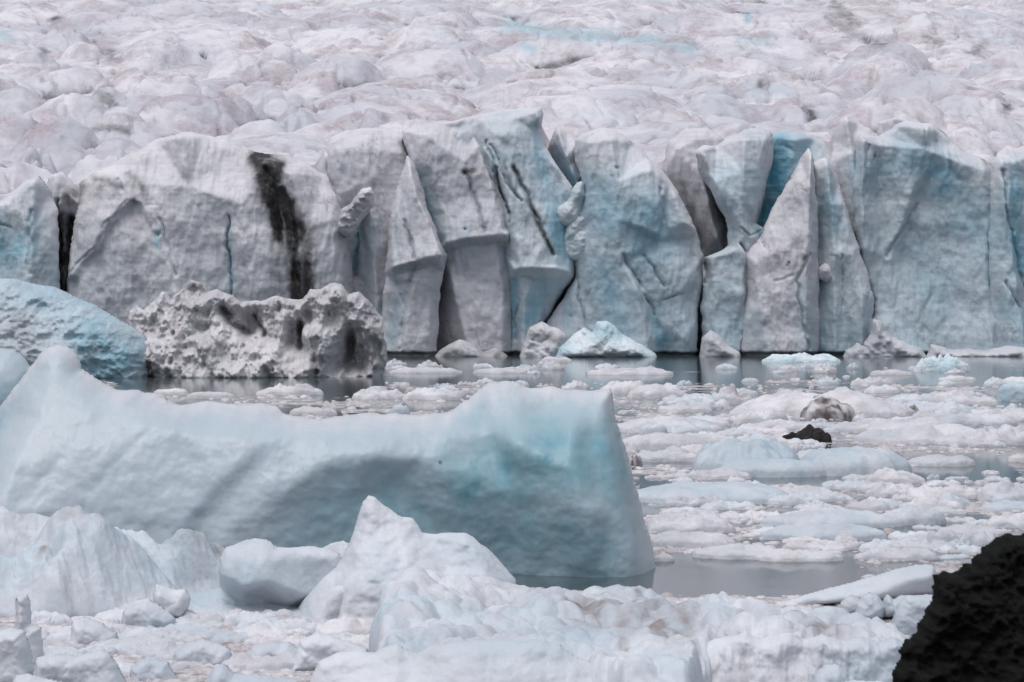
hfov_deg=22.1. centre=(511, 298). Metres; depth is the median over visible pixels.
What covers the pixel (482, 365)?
ice chunk
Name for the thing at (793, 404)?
ice floe
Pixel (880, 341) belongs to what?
ice block
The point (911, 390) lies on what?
ice chunk
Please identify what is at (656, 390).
ice floe
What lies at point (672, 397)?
ice pan
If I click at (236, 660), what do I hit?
ice pan
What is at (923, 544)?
ice pan
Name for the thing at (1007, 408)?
ice chunk
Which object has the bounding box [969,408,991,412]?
ice pan
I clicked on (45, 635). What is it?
ice chunk
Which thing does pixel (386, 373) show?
ice floe
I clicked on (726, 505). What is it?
ice pan
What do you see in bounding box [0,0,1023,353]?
glacier
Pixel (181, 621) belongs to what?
ice pan
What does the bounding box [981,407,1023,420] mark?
ice floe
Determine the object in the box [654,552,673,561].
ice floe
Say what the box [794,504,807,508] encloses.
ice pan
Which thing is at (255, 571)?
ice block
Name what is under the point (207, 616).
ice pan
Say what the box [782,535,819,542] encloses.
ice pan
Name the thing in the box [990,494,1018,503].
ice floe
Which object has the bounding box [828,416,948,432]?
ice floe
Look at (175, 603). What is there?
ice block
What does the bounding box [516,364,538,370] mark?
ice chunk
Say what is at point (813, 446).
ice pan
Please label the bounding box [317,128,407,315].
ice cliff
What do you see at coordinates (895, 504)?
ice pan
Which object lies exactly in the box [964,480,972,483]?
ice chunk
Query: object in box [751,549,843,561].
ice floe
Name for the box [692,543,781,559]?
ice floe
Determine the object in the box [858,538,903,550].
ice pan
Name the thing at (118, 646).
ice pan
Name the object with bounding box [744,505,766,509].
ice pan
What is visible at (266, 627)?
ice pan
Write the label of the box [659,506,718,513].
ice pan
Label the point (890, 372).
ice floe
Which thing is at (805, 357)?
ice floe
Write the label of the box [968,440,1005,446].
ice pan
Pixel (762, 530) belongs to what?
ice pan
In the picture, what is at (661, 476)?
ice pan
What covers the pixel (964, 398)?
ice floe
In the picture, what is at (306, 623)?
ice pan
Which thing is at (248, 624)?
ice chunk
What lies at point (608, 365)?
ice chunk
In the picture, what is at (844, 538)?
ice chunk
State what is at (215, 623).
ice pan
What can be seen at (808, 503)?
ice chunk
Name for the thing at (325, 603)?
ice block
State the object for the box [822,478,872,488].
ice pan
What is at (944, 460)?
ice floe
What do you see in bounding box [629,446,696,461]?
ice floe
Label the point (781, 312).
ice cliff
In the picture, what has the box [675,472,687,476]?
ice pan
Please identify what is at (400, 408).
ice floe
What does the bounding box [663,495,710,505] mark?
ice pan
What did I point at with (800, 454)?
ice pan
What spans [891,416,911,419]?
ice pan
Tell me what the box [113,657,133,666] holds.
ice pan
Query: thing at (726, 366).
ice chunk
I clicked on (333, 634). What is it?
ice pan
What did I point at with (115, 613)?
ice pan
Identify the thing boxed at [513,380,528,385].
ice chunk
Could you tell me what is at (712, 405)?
ice chunk
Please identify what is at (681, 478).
ice chunk
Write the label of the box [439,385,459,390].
ice chunk
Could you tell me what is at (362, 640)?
ice pan
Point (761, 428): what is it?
ice pan
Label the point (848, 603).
ice block
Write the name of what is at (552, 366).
ice chunk
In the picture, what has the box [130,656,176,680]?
ice block
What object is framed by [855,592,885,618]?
ice block
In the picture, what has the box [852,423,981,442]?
ice floe
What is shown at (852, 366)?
ice chunk
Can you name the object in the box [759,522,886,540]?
ice floe
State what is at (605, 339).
fallen ice heap
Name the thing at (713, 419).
ice pan
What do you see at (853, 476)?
ice pan
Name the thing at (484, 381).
ice chunk
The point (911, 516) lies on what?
ice floe
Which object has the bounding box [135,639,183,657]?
ice pan
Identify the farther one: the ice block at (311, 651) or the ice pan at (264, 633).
the ice pan at (264, 633)
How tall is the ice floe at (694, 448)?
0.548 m
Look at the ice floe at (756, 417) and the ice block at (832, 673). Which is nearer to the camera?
the ice block at (832, 673)
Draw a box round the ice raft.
[369,566,906,681]
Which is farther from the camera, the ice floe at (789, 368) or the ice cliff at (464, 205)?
the ice cliff at (464, 205)
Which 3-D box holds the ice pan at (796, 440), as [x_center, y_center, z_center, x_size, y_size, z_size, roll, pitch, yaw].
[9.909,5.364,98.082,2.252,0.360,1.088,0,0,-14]
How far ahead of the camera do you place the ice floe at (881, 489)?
72.59 m
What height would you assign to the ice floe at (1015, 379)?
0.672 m
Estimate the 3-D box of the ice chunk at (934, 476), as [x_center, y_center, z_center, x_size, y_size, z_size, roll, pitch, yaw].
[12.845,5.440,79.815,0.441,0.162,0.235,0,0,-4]
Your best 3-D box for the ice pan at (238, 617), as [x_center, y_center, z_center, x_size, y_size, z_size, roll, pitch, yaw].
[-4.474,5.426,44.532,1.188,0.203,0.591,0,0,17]
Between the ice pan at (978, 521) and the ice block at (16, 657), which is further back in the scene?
the ice pan at (978, 521)
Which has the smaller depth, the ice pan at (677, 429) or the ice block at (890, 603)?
the ice block at (890, 603)
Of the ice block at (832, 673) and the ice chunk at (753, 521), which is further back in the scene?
the ice chunk at (753, 521)
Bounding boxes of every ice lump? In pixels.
[557,181,584,226]
[564,216,586,260]
[818,263,831,281]
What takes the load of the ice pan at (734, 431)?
on the water
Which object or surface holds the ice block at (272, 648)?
on the water
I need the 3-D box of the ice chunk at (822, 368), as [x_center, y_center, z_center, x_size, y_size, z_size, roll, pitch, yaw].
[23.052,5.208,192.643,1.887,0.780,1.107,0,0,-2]
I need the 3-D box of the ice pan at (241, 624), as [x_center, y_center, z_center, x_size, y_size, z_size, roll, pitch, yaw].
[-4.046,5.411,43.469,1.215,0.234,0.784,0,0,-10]
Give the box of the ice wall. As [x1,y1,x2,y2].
[707,631,903,681]
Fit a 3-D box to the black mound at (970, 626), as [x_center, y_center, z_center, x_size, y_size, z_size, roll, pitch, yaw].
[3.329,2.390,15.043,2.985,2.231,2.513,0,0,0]
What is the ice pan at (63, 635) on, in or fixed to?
on the water
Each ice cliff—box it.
[0,176,59,288]
[47,172,79,291]
[67,132,352,322]
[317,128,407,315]
[382,156,446,355]
[402,120,511,354]
[443,108,574,354]
[546,128,703,355]
[548,128,581,186]
[663,128,727,272]
[694,127,773,355]
[740,148,819,355]
[758,129,830,227]
[814,157,874,355]
[829,116,907,254]
[852,121,997,354]
[988,145,1023,346]
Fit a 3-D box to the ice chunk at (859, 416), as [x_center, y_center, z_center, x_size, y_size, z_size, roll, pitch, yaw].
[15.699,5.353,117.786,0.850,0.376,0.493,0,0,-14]
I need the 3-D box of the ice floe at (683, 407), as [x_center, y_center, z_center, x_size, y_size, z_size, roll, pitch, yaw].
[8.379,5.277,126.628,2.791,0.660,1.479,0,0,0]
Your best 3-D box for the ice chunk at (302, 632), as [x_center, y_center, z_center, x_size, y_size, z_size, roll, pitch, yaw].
[-3.499,5.442,42.788,0.445,0.151,0.265,0,0,7]
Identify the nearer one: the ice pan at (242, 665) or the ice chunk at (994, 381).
the ice pan at (242, 665)
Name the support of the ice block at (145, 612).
on the water
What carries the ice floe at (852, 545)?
on the water
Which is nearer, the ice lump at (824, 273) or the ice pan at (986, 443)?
the ice pan at (986, 443)
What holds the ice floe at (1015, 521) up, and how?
on the water
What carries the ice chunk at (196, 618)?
on the water
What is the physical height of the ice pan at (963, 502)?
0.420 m
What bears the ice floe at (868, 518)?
on the water
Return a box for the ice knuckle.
[338,187,374,237]
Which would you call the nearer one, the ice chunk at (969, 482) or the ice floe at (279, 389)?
the ice chunk at (969, 482)
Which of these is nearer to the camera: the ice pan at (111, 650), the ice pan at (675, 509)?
the ice pan at (111, 650)
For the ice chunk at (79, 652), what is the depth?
39.92 m
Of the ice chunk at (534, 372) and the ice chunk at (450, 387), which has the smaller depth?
the ice chunk at (450, 387)
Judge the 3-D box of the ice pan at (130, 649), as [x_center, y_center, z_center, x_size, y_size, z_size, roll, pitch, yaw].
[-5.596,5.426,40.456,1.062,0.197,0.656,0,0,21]
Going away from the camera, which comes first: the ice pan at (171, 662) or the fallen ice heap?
the ice pan at (171, 662)
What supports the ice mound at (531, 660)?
on the water
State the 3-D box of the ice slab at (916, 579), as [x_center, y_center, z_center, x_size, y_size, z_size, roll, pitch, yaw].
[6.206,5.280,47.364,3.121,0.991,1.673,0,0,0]
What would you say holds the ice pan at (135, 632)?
on the water
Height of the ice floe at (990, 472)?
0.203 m
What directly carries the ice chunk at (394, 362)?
on the water
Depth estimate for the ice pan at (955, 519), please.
64.28 m
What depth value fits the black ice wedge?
100.05 m
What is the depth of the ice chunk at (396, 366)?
203.01 m
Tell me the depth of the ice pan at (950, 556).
55.42 m
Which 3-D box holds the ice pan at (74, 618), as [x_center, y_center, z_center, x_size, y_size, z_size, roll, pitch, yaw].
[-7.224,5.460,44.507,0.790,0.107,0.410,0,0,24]
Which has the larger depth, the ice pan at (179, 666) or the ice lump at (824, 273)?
the ice lump at (824, 273)
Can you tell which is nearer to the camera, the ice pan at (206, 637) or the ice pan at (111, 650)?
the ice pan at (111, 650)
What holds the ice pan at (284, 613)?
on the water
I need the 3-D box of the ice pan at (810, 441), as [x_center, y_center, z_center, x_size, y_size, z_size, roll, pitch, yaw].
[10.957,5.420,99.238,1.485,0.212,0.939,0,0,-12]
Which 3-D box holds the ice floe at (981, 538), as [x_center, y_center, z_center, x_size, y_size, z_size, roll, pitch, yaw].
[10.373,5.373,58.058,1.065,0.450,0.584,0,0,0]
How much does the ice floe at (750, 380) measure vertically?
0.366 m
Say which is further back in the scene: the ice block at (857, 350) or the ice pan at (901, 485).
the ice block at (857, 350)
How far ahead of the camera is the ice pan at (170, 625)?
43.00 m
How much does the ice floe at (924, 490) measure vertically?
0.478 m
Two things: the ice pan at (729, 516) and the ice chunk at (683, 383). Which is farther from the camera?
the ice chunk at (683, 383)
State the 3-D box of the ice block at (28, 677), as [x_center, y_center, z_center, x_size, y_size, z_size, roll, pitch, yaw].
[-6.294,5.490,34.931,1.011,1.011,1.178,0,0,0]
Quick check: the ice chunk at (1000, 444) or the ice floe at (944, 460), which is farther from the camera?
the ice chunk at (1000, 444)
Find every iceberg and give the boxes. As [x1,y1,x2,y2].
[0,278,148,377]
[0,344,655,577]
[0,348,30,405]
[127,279,387,377]
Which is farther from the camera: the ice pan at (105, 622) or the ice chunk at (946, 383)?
the ice chunk at (946, 383)
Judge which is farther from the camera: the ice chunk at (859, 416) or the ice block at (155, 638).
the ice chunk at (859, 416)
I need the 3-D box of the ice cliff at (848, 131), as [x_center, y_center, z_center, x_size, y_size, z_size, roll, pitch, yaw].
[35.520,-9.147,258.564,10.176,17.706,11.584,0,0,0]
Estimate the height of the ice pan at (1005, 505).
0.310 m
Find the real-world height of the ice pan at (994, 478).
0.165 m
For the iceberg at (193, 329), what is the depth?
183.94 m
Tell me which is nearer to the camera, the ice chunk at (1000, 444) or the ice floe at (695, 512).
the ice floe at (695, 512)
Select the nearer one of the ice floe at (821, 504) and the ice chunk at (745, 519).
the ice chunk at (745, 519)
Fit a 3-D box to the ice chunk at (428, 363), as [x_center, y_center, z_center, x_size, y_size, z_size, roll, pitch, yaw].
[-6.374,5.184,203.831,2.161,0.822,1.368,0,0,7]
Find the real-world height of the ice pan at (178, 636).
0.271 m
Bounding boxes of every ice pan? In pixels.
[14,611,72,623]
[37,624,62,632]
[43,640,85,648]
[43,645,81,655]
[46,627,70,641]
[71,616,105,620]
[81,645,117,653]
[89,636,146,645]
[94,607,124,620]
[95,620,108,623]
[95,640,146,651]
[107,623,144,629]
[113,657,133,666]
[114,626,164,639]
[120,642,152,655]
[120,663,132,674]
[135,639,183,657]
[136,628,206,642]
[139,629,170,639]
[147,637,184,643]
[154,651,173,660]
[158,623,214,629]
[165,623,202,630]
[167,660,182,666]
[171,661,202,670]
[174,619,200,624]
[177,609,224,621]
[180,626,231,638]
[181,631,209,639]
[183,619,224,626]
[210,631,250,641]
[221,652,261,667]
[222,608,249,614]
[224,610,276,623]
[233,616,279,630]
[234,628,276,637]
[237,621,296,635]
[238,658,258,668]
[244,634,291,645]
[246,651,314,670]
[253,609,293,616]
[259,617,322,634]
[280,617,328,621]
[315,616,371,634]
[330,632,357,635]
[333,633,369,647]
[644,474,677,477]
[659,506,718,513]
[662,393,717,401]
[662,424,701,433]
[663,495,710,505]
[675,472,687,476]
[683,547,701,553]
[685,397,729,405]
[688,414,729,424]
[698,431,727,436]
[700,500,755,509]
[710,496,720,502]
[714,414,739,421]
[717,427,758,436]
[720,510,767,521]
[728,406,755,415]
[736,388,757,394]
[738,423,788,432]
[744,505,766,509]
[749,527,774,533]
[766,493,820,504]
[770,436,804,444]
[772,433,787,437]
[776,439,792,445]
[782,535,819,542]
[782,539,847,550]
[787,439,819,443]
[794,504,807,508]
[797,448,823,459]
[805,444,821,447]
[806,492,854,501]
[816,422,835,427]
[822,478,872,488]
[842,474,869,479]
[843,481,896,490]
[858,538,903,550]
[865,483,914,487]
[867,497,901,508]
[884,393,919,401]
[888,531,929,538]
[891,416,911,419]
[895,539,954,549]
[899,503,966,513]
[906,400,933,406]
[912,410,967,418]
[913,524,940,529]
[916,404,929,409]
[917,401,972,411]
[920,407,971,414]
[927,480,960,484]
[929,493,968,506]
[937,545,980,553]
[938,523,1009,534]
[940,554,970,558]
[945,476,968,479]
[945,516,975,522]
[947,390,982,396]
[964,520,985,523]
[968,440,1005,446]
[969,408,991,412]
[979,499,1023,511]
[983,476,1009,480]
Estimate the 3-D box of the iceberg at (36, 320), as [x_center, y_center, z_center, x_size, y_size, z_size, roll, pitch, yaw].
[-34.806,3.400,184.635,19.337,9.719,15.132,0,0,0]
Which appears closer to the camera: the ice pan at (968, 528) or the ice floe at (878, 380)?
the ice pan at (968, 528)
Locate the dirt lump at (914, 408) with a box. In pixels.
[909,405,917,412]
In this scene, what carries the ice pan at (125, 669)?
on the water
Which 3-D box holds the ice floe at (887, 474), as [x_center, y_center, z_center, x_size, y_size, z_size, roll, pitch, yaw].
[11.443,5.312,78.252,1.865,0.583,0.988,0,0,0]
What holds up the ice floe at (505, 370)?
on the water
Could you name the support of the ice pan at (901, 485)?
on the water
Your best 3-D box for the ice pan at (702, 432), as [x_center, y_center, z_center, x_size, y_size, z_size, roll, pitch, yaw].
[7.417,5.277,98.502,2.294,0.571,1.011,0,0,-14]
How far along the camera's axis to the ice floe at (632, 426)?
107.37 m
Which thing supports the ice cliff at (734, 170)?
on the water
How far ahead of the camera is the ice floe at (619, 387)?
151.01 m
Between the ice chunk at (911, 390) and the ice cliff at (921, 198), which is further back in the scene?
the ice cliff at (921, 198)
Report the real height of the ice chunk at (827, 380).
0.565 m
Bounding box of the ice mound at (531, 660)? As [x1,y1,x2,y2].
[310,639,591,681]
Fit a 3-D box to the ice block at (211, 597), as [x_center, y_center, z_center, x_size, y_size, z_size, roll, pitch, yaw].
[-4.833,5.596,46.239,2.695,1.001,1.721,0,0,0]
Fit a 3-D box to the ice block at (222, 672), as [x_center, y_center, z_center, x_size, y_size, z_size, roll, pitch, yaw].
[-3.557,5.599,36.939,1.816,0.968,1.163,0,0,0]
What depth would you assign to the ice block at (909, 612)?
42.67 m
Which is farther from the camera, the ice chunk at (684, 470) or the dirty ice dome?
the dirty ice dome
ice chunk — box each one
[34,617,57,625]
[41,631,51,639]
[69,649,90,655]
[107,619,121,623]
[109,626,121,632]
[178,615,199,620]
[235,637,247,642]
[243,621,257,627]
[283,632,305,645]
[292,627,310,635]
[386,359,406,365]
[389,365,405,368]
[417,360,442,367]
[434,383,452,388]
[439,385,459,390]
[457,381,471,385]
[472,363,492,367]
[472,377,495,385]
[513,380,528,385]
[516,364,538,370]
[527,370,541,373]
[537,360,555,365]
[541,362,564,369]
[561,380,587,390]
[594,363,619,368]
[657,400,677,403]
[672,476,692,482]
[677,380,691,385]
[678,469,690,472]
[702,402,724,408]
[715,363,737,368]
[736,434,749,438]
[736,515,753,522]
[746,480,759,483]
[746,519,760,523]
[771,370,786,373]
[789,442,805,451]
[800,363,821,367]
[803,501,819,504]
[810,547,821,551]
[811,418,826,421]
[813,364,837,372]
[816,376,841,383]
[834,534,856,541]
[846,363,858,368]
[852,413,868,420]
[891,494,912,500]
[904,389,917,391]
[926,474,940,478]
[937,380,955,385]
[947,368,964,373]
[947,546,961,553]
[949,539,970,545]
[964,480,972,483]
[983,376,1005,386]
[995,441,1005,446]
[1001,406,1016,411]
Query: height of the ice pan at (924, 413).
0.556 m
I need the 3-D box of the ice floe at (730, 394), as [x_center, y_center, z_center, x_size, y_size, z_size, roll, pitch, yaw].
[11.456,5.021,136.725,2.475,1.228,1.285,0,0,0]
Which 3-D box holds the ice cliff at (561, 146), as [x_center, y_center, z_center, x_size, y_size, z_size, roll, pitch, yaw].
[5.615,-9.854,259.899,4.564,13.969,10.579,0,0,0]
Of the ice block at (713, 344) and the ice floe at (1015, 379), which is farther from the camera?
the ice block at (713, 344)
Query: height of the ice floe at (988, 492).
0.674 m
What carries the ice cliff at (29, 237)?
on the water
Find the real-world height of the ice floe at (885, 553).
0.372 m
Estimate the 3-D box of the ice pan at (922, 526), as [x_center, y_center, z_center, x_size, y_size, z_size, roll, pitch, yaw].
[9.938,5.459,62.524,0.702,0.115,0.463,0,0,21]
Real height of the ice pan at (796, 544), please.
0.257 m
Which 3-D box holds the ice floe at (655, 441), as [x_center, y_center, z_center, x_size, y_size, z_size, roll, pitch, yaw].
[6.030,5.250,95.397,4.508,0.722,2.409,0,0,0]
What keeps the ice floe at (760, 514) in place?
on the water
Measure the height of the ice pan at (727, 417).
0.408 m
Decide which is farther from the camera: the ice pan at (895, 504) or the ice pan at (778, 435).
the ice pan at (778, 435)
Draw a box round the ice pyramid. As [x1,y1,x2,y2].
[297,495,515,621]
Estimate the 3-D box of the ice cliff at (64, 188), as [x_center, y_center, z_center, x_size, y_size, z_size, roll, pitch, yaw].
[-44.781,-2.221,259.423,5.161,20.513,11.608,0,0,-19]
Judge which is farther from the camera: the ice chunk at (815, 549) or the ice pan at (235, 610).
the ice chunk at (815, 549)
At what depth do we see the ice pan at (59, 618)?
44.29 m
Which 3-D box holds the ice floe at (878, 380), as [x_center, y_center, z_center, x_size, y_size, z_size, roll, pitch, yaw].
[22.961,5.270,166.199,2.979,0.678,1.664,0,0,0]
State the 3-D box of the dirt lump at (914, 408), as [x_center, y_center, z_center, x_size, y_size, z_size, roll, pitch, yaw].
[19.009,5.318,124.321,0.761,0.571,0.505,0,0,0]
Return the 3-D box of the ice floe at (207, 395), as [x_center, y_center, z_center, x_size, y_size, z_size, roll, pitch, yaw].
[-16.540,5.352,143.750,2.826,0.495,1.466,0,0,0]
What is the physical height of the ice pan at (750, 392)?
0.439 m
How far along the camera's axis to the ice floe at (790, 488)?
71.90 m
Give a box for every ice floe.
[154,388,188,395]
[186,391,235,398]
[256,383,323,395]
[289,406,336,414]
[352,386,405,398]
[382,370,391,375]
[389,367,462,372]
[389,403,410,414]
[403,387,466,399]
[473,367,531,372]
[541,356,571,361]
[587,366,673,374]
[600,380,650,393]
[617,415,724,432]
[623,432,725,450]
[627,383,685,397]
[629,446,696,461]
[637,481,788,503]
[639,424,667,434]
[646,512,735,532]
[650,530,735,547]
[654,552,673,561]
[657,401,712,412]
[658,508,720,517]
[679,393,707,401]
[681,444,703,453]
[685,467,751,478]
[691,432,799,470]
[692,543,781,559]
[712,383,753,403]
[719,458,826,477]
[727,476,745,481]
[734,386,915,417]
[734,409,788,423]
[741,378,758,381]
[743,510,781,518]
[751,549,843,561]
[754,419,818,428]
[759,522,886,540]
[760,508,903,527]
[762,352,840,361]
[771,483,845,494]
[778,365,798,371]
[801,446,911,476]
[805,501,842,509]
[820,539,860,549]
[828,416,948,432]
[845,499,895,511]
[850,376,895,384]
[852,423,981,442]
[854,546,936,560]
[863,385,900,392]
[864,466,924,482]
[864,481,909,496]
[870,369,911,374]
[883,507,946,524]
[898,495,961,509]
[905,484,978,498]
[908,454,975,466]
[911,389,998,405]
[913,353,970,371]
[926,529,960,541]
[932,413,1017,428]
[933,433,982,444]
[938,375,975,379]
[959,531,998,546]
[970,424,1023,444]
[977,479,1023,500]
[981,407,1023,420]
[982,470,999,473]
[983,512,1023,528]
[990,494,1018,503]
[997,381,1023,401]
[1001,377,1023,382]
[1008,454,1023,461]
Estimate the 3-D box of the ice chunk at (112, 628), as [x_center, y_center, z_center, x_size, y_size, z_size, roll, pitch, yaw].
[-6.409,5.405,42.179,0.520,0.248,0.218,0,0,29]
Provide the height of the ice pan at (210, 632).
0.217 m
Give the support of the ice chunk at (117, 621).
on the water
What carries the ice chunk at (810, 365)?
on the water
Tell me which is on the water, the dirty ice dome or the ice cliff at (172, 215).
the ice cliff at (172, 215)
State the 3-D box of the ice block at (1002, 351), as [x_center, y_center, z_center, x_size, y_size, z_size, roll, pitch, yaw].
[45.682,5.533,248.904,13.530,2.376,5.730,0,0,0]
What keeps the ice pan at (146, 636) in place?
on the water
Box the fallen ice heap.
[555,321,656,356]
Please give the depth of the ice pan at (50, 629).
42.94 m
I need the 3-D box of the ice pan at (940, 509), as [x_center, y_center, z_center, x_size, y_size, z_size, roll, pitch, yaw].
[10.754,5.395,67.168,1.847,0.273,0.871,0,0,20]
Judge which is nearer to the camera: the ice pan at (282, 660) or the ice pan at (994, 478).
the ice pan at (282, 660)
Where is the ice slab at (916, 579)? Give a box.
[780,564,935,604]
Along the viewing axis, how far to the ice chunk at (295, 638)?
41.29 m
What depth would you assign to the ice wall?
37.26 m
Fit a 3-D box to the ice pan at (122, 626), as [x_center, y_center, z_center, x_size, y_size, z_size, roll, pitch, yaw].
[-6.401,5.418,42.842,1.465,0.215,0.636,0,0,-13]
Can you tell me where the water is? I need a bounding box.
[0,354,1023,681]
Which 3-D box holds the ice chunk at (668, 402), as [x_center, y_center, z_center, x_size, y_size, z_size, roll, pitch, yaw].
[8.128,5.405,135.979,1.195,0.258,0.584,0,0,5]
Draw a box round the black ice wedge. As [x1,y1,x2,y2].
[782,424,831,441]
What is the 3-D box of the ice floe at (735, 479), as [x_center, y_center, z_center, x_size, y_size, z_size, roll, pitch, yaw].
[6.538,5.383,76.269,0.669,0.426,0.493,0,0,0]
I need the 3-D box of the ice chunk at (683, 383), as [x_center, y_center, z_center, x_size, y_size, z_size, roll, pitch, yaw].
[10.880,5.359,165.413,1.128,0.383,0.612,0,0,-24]
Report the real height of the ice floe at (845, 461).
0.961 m
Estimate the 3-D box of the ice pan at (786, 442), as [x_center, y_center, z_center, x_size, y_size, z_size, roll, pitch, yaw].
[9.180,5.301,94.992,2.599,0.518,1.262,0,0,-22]
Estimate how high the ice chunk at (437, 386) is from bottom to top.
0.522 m
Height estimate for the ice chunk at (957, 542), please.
0.207 m
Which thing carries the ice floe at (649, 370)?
on the water
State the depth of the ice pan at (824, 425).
111.19 m
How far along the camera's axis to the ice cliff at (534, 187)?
250.71 m
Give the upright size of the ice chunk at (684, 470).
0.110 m
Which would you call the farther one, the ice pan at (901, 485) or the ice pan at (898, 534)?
the ice pan at (901, 485)
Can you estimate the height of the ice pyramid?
3.188 m
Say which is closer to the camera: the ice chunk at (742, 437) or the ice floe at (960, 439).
the ice floe at (960, 439)
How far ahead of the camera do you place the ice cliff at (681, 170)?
256.92 m
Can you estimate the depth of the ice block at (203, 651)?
39.07 m
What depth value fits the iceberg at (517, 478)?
51.95 m
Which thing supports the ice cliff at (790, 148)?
attached to the glacier
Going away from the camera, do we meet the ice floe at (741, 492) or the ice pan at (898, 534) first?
the ice pan at (898, 534)
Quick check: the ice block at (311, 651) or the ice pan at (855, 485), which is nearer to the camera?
the ice block at (311, 651)
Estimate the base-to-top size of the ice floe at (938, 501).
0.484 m
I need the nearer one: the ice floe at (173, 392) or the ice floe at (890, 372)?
the ice floe at (173, 392)
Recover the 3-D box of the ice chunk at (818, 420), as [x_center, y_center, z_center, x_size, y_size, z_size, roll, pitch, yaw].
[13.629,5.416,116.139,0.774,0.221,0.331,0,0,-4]
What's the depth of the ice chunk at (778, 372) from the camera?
191.03 m
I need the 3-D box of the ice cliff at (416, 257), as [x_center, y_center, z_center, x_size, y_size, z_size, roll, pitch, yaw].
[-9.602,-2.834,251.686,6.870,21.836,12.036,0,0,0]
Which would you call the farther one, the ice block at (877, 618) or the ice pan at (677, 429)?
the ice pan at (677, 429)
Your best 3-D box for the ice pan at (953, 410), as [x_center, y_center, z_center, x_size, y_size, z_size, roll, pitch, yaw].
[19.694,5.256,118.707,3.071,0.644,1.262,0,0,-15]
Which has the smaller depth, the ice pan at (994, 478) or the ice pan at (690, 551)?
the ice pan at (690, 551)
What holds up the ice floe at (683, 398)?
on the water
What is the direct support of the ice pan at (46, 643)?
on the water
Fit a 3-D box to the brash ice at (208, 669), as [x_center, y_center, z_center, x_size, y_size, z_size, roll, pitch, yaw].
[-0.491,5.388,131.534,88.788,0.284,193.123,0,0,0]
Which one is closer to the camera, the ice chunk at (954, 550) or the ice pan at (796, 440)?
the ice chunk at (954, 550)
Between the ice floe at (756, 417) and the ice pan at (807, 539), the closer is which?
the ice pan at (807, 539)
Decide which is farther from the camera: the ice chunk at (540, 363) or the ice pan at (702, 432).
the ice chunk at (540, 363)
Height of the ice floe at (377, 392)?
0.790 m
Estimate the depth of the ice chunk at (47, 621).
43.92 m
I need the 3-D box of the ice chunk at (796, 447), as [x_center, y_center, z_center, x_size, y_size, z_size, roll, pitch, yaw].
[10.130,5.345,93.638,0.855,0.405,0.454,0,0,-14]
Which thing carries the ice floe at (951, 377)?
on the water
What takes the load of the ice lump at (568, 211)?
attached to the ice cliff at (638, 270)
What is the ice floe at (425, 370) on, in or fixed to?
on the water
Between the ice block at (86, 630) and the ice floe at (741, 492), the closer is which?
the ice block at (86, 630)
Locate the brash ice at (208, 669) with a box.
[0,365,1023,681]
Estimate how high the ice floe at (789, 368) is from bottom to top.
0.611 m
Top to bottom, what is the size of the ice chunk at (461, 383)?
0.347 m
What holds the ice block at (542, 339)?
on the water
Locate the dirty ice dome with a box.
[800,395,854,419]
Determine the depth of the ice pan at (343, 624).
42.77 m
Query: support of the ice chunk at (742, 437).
on the water
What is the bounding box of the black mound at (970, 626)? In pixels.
[892,533,1023,681]
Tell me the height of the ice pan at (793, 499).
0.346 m
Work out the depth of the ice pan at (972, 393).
145.39 m
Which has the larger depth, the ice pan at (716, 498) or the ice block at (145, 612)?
the ice pan at (716, 498)
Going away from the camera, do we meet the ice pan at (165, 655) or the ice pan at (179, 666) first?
the ice pan at (179, 666)
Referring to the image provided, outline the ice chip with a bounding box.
[629,453,642,465]
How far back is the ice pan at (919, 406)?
124.81 m
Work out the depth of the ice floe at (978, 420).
110.59 m
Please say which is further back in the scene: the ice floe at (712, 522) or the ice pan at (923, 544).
the ice floe at (712, 522)
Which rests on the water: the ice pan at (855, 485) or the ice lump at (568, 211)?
the ice pan at (855, 485)
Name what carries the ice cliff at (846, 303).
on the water
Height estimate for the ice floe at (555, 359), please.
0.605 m
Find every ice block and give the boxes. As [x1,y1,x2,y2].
[0,627,33,681]
[12,673,60,681]
[15,594,43,662]
[32,649,126,681]
[70,616,117,644]
[121,598,175,627]
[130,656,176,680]
[147,635,164,641]
[153,584,190,617]
[172,639,231,664]
[189,588,296,608]
[205,663,298,681]
[219,538,341,605]
[247,640,296,656]
[292,632,367,670]
[297,585,343,619]
[435,339,506,356]
[519,321,567,356]
[699,330,740,356]
[810,664,849,681]
[840,595,858,613]
[843,343,871,356]
[844,679,882,681]
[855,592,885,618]
[862,319,925,356]
[872,616,885,622]
[882,594,904,617]
[891,594,932,635]
[926,344,1023,356]
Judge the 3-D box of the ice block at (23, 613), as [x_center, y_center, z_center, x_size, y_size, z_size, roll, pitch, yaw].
[-7.442,5.173,39.668,0.511,1.409,1.020,0,0,-39]
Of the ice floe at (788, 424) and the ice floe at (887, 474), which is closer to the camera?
the ice floe at (887, 474)
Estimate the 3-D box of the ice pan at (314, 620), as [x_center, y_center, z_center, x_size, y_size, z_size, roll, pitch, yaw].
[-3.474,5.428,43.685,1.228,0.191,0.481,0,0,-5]
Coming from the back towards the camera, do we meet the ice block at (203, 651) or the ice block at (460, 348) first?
the ice block at (460, 348)
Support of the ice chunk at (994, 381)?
on the water
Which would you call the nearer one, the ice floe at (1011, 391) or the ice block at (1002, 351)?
the ice floe at (1011, 391)
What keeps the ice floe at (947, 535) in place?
on the water
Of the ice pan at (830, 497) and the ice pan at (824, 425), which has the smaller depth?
the ice pan at (830, 497)
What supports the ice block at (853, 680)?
on the water
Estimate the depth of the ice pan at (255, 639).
41.45 m
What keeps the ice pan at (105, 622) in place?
on the water
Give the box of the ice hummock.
[0,505,348,617]
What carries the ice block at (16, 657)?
on the water
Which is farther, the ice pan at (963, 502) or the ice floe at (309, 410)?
the ice floe at (309, 410)

